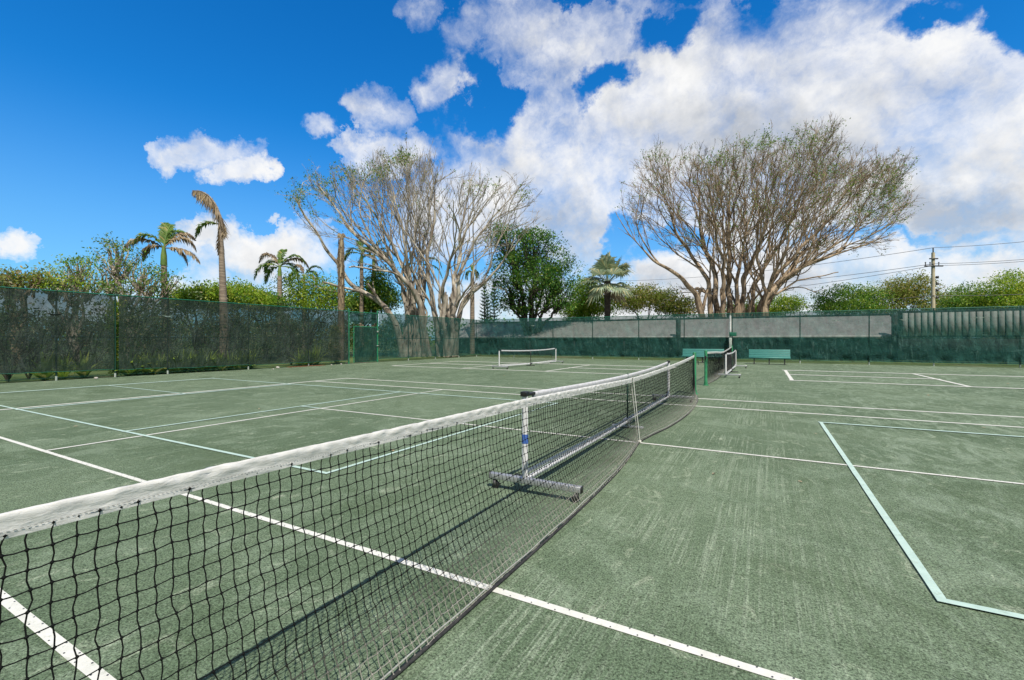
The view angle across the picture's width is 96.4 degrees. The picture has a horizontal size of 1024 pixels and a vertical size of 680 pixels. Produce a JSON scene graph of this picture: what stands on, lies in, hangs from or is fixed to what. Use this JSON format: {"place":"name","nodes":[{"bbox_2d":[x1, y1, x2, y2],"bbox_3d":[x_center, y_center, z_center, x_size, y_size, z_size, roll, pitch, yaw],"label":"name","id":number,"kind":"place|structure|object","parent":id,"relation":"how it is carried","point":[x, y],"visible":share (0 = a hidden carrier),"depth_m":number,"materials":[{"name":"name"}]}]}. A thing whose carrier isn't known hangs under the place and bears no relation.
{"place":"outdoors","nodes":[
{"label":"outdoors","id":0,"kind":"place"},
{"bbox_2d":[2,286,27,381],"bbox_3d":[-17.953,-0.222,16.342,2.829,3.388,3.592,0,0,-10],"label":"bare shrub","id":1,"kind":"object","parent":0,"point":[7,376],"visible":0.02,"depth_m":15.97,"materials":[{"name":"green plant"}]},
{"bbox_2d":[403,250,442,308],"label":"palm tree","id":2,"kind":"object","parent":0,"point":[436,259],"visible":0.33,"depth_m":46.07,"materials":[{"name":"green plant"}]},
{"bbox_2d":[0,341,1023,382],"bbox_3d":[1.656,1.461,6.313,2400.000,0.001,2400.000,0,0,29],"label":"ground","id":3,"kind":"structure","parent":0,"point":[17,376],"depth_m":28.44,"materials":[{"name":"green plant"}]},
{"bbox_2d":[0,262,52,289],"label":"broadleaf tree","id":4,"kind":"object","parent":3,"relation":"on","point":[10,276],"visible":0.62,"depth_m":25.81,"materials":[{"name":"green plant"}]},
{"bbox_2d":[23,372,54,380],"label":"strap leaf plant","id":5,"kind":"object","parent":3,"relation":"on","point":[50,374],"visible":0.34,"depth_m":16.11,"materials":[{"name":"green plant"}]},
{"bbox_2d":[53,372,74,378],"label":"strap leaf plant","id":6,"kind":"object","parent":3,"relation":"on","point":[62,374],"visible":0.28,"depth_m":17.28,"materials":[{"name":"green plant"}]},
{"bbox_2d":[15,252,126,294],"bbox_3d":[-25.957,-1.858,27.123,5.612,6.734,3.804,0,0,-13],"label":"broadleaf tree","id":7,"kind":"object","parent":3,"relation":"on","point":[78,277],"visible":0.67,"depth_m":26.72,"materials":[{"name":"green plant"}]},
{"bbox_2d":[57,370,96,377],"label":"strap leaf plant","id":8,"kind":"object","parent":3,"relation":"on","point":[84,374],"visible":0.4,"depth_m":17.31,"materials":[{"name":"green plant"}]},
{"bbox_2d":[108,296,127,375],"bbox_3d":[-15.447,-0.126,17.828,0.880,3.169,0.857,0,0,-30],"label":"climbing vine","id":9,"kind":"object","parent":3,"relation":"on","point":[117,335],"visible":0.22,"depth_m":17.82,"materials":[{"name":"green plant"}]},
{"bbox_2d":[115,361,150,375],"bbox_3d":[-15.502,0.829,18.138,2.247,1.265,2.174,0,0,-28],"label":"strap leaf plant","id":10,"kind":"object","parent":3,"relation":"on","point":[127,373],"visible":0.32,"depth_m":18.23,"materials":[{"name":"green plant"}]},
{"bbox_2d":[77,231,189,320],"bbox_3d":[-21.401,-2.272,25.824,5.601,7.586,3.516,0,0,9],"label":"broadleaf tree","id":11,"kind":"object","parent":3,"relation":"on","point":[117,276],"visible":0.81,"depth_m":25.83,"materials":[{"name":"green plant"}]},
{"bbox_2d":[143,368,165,374],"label":"strap leaf plant","id":12,"kind":"object","parent":3,"relation":"on","point":[154,370],"visible":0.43,"depth_m":19.06,"materials":[{"name":"green plant"}]},
{"bbox_2d":[123,222,199,297],"bbox_3d":[-20.880,-2.865,27.401,4.538,8.655,2.001,0,0,-13],"label":"palm tree","id":13,"kind":"object","parent":3,"relation":"on","point":[167,236],"visible":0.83,"depth_m":27.08,"materials":[{"name":"green plant"}]},
{"bbox_2d":[165,358,189,372],"bbox_3d":[-14.651,0.858,20.071,2.073,1.206,2.142,0,0,13],"label":"strap leaf plant","id":14,"kind":"object","parent":3,"relation":"on","point":[176,369],"visible":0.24,"depth_m":19.78,"materials":[{"name":"green plant"}]},
{"bbox_2d":[152,277,254,302],"bbox_3d":[-21.314,-1.391,30.982,6.246,5.772,4.433,0,0,1],"label":"shrub","id":15,"kind":"object","parent":3,"relation":"on","point":[210,295],"visible":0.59,"depth_m":30.23,"materials":[{"name":"green plant"}]},
{"bbox_2d":[194,358,213,371],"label":"strap leaf plant","id":16,"kind":"object","parent":3,"relation":"on","point":[203,368],"visible":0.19,"depth_m":20.57,"materials":[{"name":"green plant"}]},
{"bbox_2d":[191,190,229,301],"bbox_3d":[-17.791,-3.704,27.048,2.374,10.334,1.065,0,0,6],"label":"palm tree","id":17,"kind":"object","parent":3,"relation":"on","point":[207,200],"visible":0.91,"depth_m":26.92,"materials":[{"name":"brown plant"}]},
{"bbox_2d":[213,276,285,306],"bbox_3d":[-19.508,-1.560,32.971,6.474,6.123,4.822,0,0,-9],"label":"shrub","id":18,"kind":"object","parent":3,"relation":"on","point":[262,299],"visible":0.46,"depth_m":32.54,"materials":[{"name":"green plant"}]},
{"bbox_2d":[248,283,296,306],"bbox_3d":[-19.624,-1.406,36.119,5.325,5.797,5.165,0,0,29],"label":"shrub","id":19,"kind":"object","parent":3,"relation":"on","point":[285,299],"visible":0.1,"depth_m":35.76,"materials":[{"name":"green plant"}]},
{"bbox_2d":[253,249,309,305],"bbox_3d":[-18.394,-2.940,36.562,3.875,8.803,1.940,0,0,-5],"label":"palm tree","id":20,"kind":"object","parent":3,"relation":"on","point":[280,255],"visible":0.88,"depth_m":36.14,"materials":[{"name":"green plant"}]},
{"bbox_2d":[288,264,323,285],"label":"palm tree","id":21,"kind":"object","parent":3,"relation":"on","point":[301,267],"visible":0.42,"depth_m":44.12,"materials":[{"name":"green plant"}]},
{"bbox_2d":[291,365,323,366],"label":"mulch","id":22,"kind":"object","parent":3,"relation":"on","point":[306,366],"visible":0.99,"depth_m":24.23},
{"bbox_2d":[268,269,361,310],"bbox_3d":[-16.634,-2.201,38.273,7.448,7.385,5.961,0,0,-28],"label":"shrub","id":23,"kind":"object","parent":3,"relation":"on","point":[305,298],"visible":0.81,"depth_m":37.32,"materials":[{"name":"green plant"}]},
{"bbox_2d":[336,233,345,310],"bbox_3d":[-12.365,-3.149,33.004,0.743,9.220,0.747,0,0,-24],"label":"palm tree","id":24,"kind":"object","parent":3,"relation":"on","point":[340,266],"visible":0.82,"depth_m":32.84,"materials":[{"name":"brown plant"}]},
{"bbox_2d":[0,270,718,357],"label":"undergrowth","id":25,"kind":"object","parent":3,"relation":"on","point":[351,325],"visible":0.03,"depth_m":25.87,"materials":[{"name":"green plant"}]},
{"bbox_2d":[344,241,381,325],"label":"palm tree","id":26,"kind":"object","parent":3,"relation":"on","point":[361,306],"visible":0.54,"depth_m":41.91,"materials":[{"name":"plant"}]},
{"bbox_2d":[332,261,402,326],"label":"broadleaf tree","id":27,"kind":"object","parent":3,"relation":"on","point":[387,297],"visible":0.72,"depth_m":43.25,"materials":[{"name":"green plant"}]},
{"bbox_2d":[358,239,392,327],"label":"palm tree","id":28,"kind":"object","parent":3,"relation":"on","point":[364,256],"visible":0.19,"depth_m":43.91,"materials":[{"name":"plant"}]},
{"bbox_2d":[275,132,547,357],"bbox_3d":[-8.011,-8.618,40.441,21.966,20.307,18.407,0,0,29],"label":"bare tree","id":29,"kind":"object","parent":3,"relation":"on","point":[412,296],"visible":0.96,"depth_m":38.61,"materials":[{"name":"grey plant"}]},
{"bbox_2d":[465,264,479,319],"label":"palm tree","id":30,"kind":"object","parent":3,"relation":"on","point":[472,304],"visible":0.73,"depth_m":47.85,"materials":[{"name":"plant"}]},
{"bbox_2d":[478,284,489,319],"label":"conifer","id":31,"kind":"object","parent":3,"relation":"on","point":[483,301],"visible":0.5,"depth_m":55.92,"materials":[{"name":"green plant"}]},
{"bbox_2d":[485,296,490,318],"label":"conifer","id":32,"kind":"object","parent":3,"relation":"on","point":[488,308],"visible":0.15,"depth_m":59.94,"materials":[{"name":"green plant"}]},
{"bbox_2d":[489,281,499,318],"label":"conifer","id":33,"kind":"object","parent":3,"relation":"on","point":[494,315],"visible":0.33,"depth_m":57.89,"materials":[{"name":"green plant"}]},
{"bbox_2d":[0,356,1023,679],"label":"court surface","id":34,"kind":"object","parent":3,"relation":"on","point":[764,562],"visible":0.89,"depth_m":3.42,"materials":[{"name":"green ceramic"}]},
{"bbox_2d":[0,286,476,382],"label":"chain link fence","id":35,"kind":"object","parent":34,"relation":"on","point":[44,331],"visible":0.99,"depth_m":19.28,"materials":[{"name":"green fabric"}]},
{"bbox_2d":[348,309,378,363],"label":"gate","id":36,"kind":"structure","parent":35,"relation":"attached to","point":[365,338],"depth_m":28.14,"materials":[{"name":"metal"}]},
{"bbox_2d":[0,352,698,679],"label":"tennis net","id":37,"kind":"object","parent":34,"relation":"on","point":[23,521],"visible":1,"depth_m":1.89,"materials":[{"name":"black fabric"}]},
{"bbox_2d":[0,361,1023,679],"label":"white court lines","id":38,"kind":"object","parent":34,"relation":"on","point":[86,665],"visible":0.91,"depth_m":2.57,"materials":[{"name":"white paint"}]},
{"bbox_2d":[4,414,894,678],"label":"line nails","id":39,"kind":"object","parent":38,"relation":"on","point":[390,555],"visible":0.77,"depth_m":2.38,"materials":[{"name":"silver metal"}]},
{"bbox_2d":[0,378,1023,618],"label":"blue court lines","id":40,"kind":"object","parent":34,"relation":"on","point":[938,594],"visible":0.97,"depth_m":4.99,"materials":[{"name":"paint"}]},
{"bbox_2d":[492,348,563,368],"bbox_3d":[1.069,0.942,25.057,0.930,0.938,6.627,0,0,30],"label":"portable net","id":41,"kind":"object","parent":34,"relation":"on","point":[523,363],"visible":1,"depth_m":24.47,"materials":[{"name":"metal"}]},
{"bbox_2d":[489,361,694,502],"bbox_3d":[1.939,0.942,7.322,0.930,0.938,7.275,0,0,29],"label":"portable net","id":42,"kind":"object","parent":34,"relation":"on","point":[524,394],"visible":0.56,"depth_m":4.95,"materials":[{"name":"metal"}]},
{"bbox_2d":[682,349,723,362],"bbox_3d":[11.809,0.978,28.344,2.393,0.866,0.608,0,0,29],"label":"bench","id":43,"kind":"object","parent":34,"relation":"on","point":[687,353],"visible":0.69,"depth_m":28.59,"materials":[{"name":"teal paint"}]},
{"bbox_2d":[703,346,733,385],"bbox_3d":[9.156,0.864,19.855,0.204,1.095,13.070,0,0,29],"label":"tennis net","id":44,"kind":"object","parent":34,"relation":"on","point":[711,356],"visible":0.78,"depth_m":16.17,"materials":[{"name":"black fabric"}]},
{"bbox_2d":[718,349,746,377],"bbox_3d":[9.675,0.942,20.048,0.930,0.938,6.775,0,0,29],"label":"portable net","id":45,"kind":"object","parent":34,"relation":"on","point":[729,360],"visible":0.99,"depth_m":18.91,"materials":[{"name":"metal"}]},
{"bbox_2d":[729,315,736,347],"bbox_3d":[14.155,-0.099,29.324,0.432,3.020,0.252,0,0,29],"label":"pole","id":46,"kind":"object","parent":34,"relation":"on","point":[730,335],"visible":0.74,"depth_m":29.30,"materials":[{"name":"metal"}]},
{"bbox_2d":[476,306,1023,367],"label":"chain link fence","id":47,"kind":"object","parent":34,"relation":"on","point":[977,335],"visible":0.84,"depth_m":27.89,"materials":[{"name":"green fabric"}]},
{"bbox_2d":[749,349,790,364],"bbox_3d":[14.860,0.978,26.431,2.095,0.866,0.608,0,0,29],"label":"bench","id":48,"kind":"object","parent":34,"relation":"on","point":[769,354],"visible":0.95,"depth_m":26.54,"materials":[{"name":"teal paint"}]},
{"bbox_2d":[479,220,590,318],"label":"tree","id":49,"kind":"object","parent":3,"relation":"on","point":[527,262],"visible":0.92,"depth_m":45.06,"materials":[{"name":"green plant"}]},
{"bbox_2d":[551,273,632,317],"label":"broadleaf tree","id":50,"kind":"object","parent":3,"relation":"on","point":[584,310],"visible":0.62,"depth_m":49.02,"materials":[{"name":"green plant"}]},
{"bbox_2d":[582,251,636,316],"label":"fan palm","id":51,"kind":"object","parent":3,"relation":"on","point":[606,265],"visible":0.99,"depth_m":45.37,"materials":[{"name":"green plant"}]},
{"bbox_2d":[610,280,697,315],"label":"broadleaf tree","id":52,"kind":"object","parent":3,"relation":"on","point":[659,299],"visible":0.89,"depth_m":49.23,"materials":[{"name":"green plant"}]},
{"bbox_2d":[725,291,810,313],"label":"broadleaf tree","id":53,"kind":"object","parent":3,"relation":"on","point":[789,303],"visible":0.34,"depth_m":60.93,"materials":[{"name":"green plant"}]},
{"bbox_2d":[615,111,925,314],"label":"bare tree","id":54,"kind":"object","parent":3,"relation":"on","point":[768,210],"visible":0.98,"depth_m":46.21,"materials":[{"name":"brown plant"}]},
{"bbox_2d":[804,281,905,311],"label":"broadleaf tree","id":55,"kind":"object","parent":3,"relation":"on","point":[858,299],"visible":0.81,"depth_m":53.98,"materials":[{"name":"green plant"}]},
{"bbox_2d":[869,269,956,310],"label":"broadleaf tree","id":56,"kind":"object","parent":3,"relation":"on","point":[905,291],"visible":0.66,"depth_m":55.24,"materials":[{"name":"green plant"}]},
{"bbox_2d":[924,248,942,307],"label":"utility pole","id":57,"kind":"object","parent":3,"relation":"on","point":[932,266],"visible":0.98,"depth_m":49.87,"materials":[{"name":"concrete"}]},
{"bbox_2d":[527,261,1023,297],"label":"power line","id":58,"kind":"object","parent":57,"relation":"attached to","point":[887,273],"visible":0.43,"depth_m":52.40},
{"bbox_2d":[575,242,1017,280],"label":"power line","id":59,"kind":"object","parent":57,"relation":"attached to","point":[847,260],"visible":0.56,"depth_m":54.02,"materials":[{"name":"black"}]},
{"bbox_2d":[569,259,1023,290],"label":"power line","id":60,"kind":"object","parent":57,"relation":"attached to","point":[878,271],"visible":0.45,"depth_m":52.70,"materials":[{"name":"black"}]},
{"bbox_2d":[620,294,1020,310],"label":"power line","id":61,"kind":"object","parent":57,"relation":"attached to","point":[923,296],"visible":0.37,"depth_m":49.09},
{"bbox_2d":[925,277,997,308],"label":"broadleaf tree","id":62,"kind":"object","parent":3,"relation":"on","point":[954,302],"visible":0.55,"depth_m":57.04,"materials":[{"name":"green plant"}]},
{"bbox_2d":[970,267,1023,307],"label":"broadleaf tree","id":63,"kind":"object","parent":3,"relation":"on","point":[1002,297],"visible":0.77,"depth_m":53.58,"materials":[{"name":"green plant"}]},
{"bbox_2d":[0,0,1023,332],"label":"sky","id":64,"kind":"structure","parent":0,"point":[112,112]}
]}

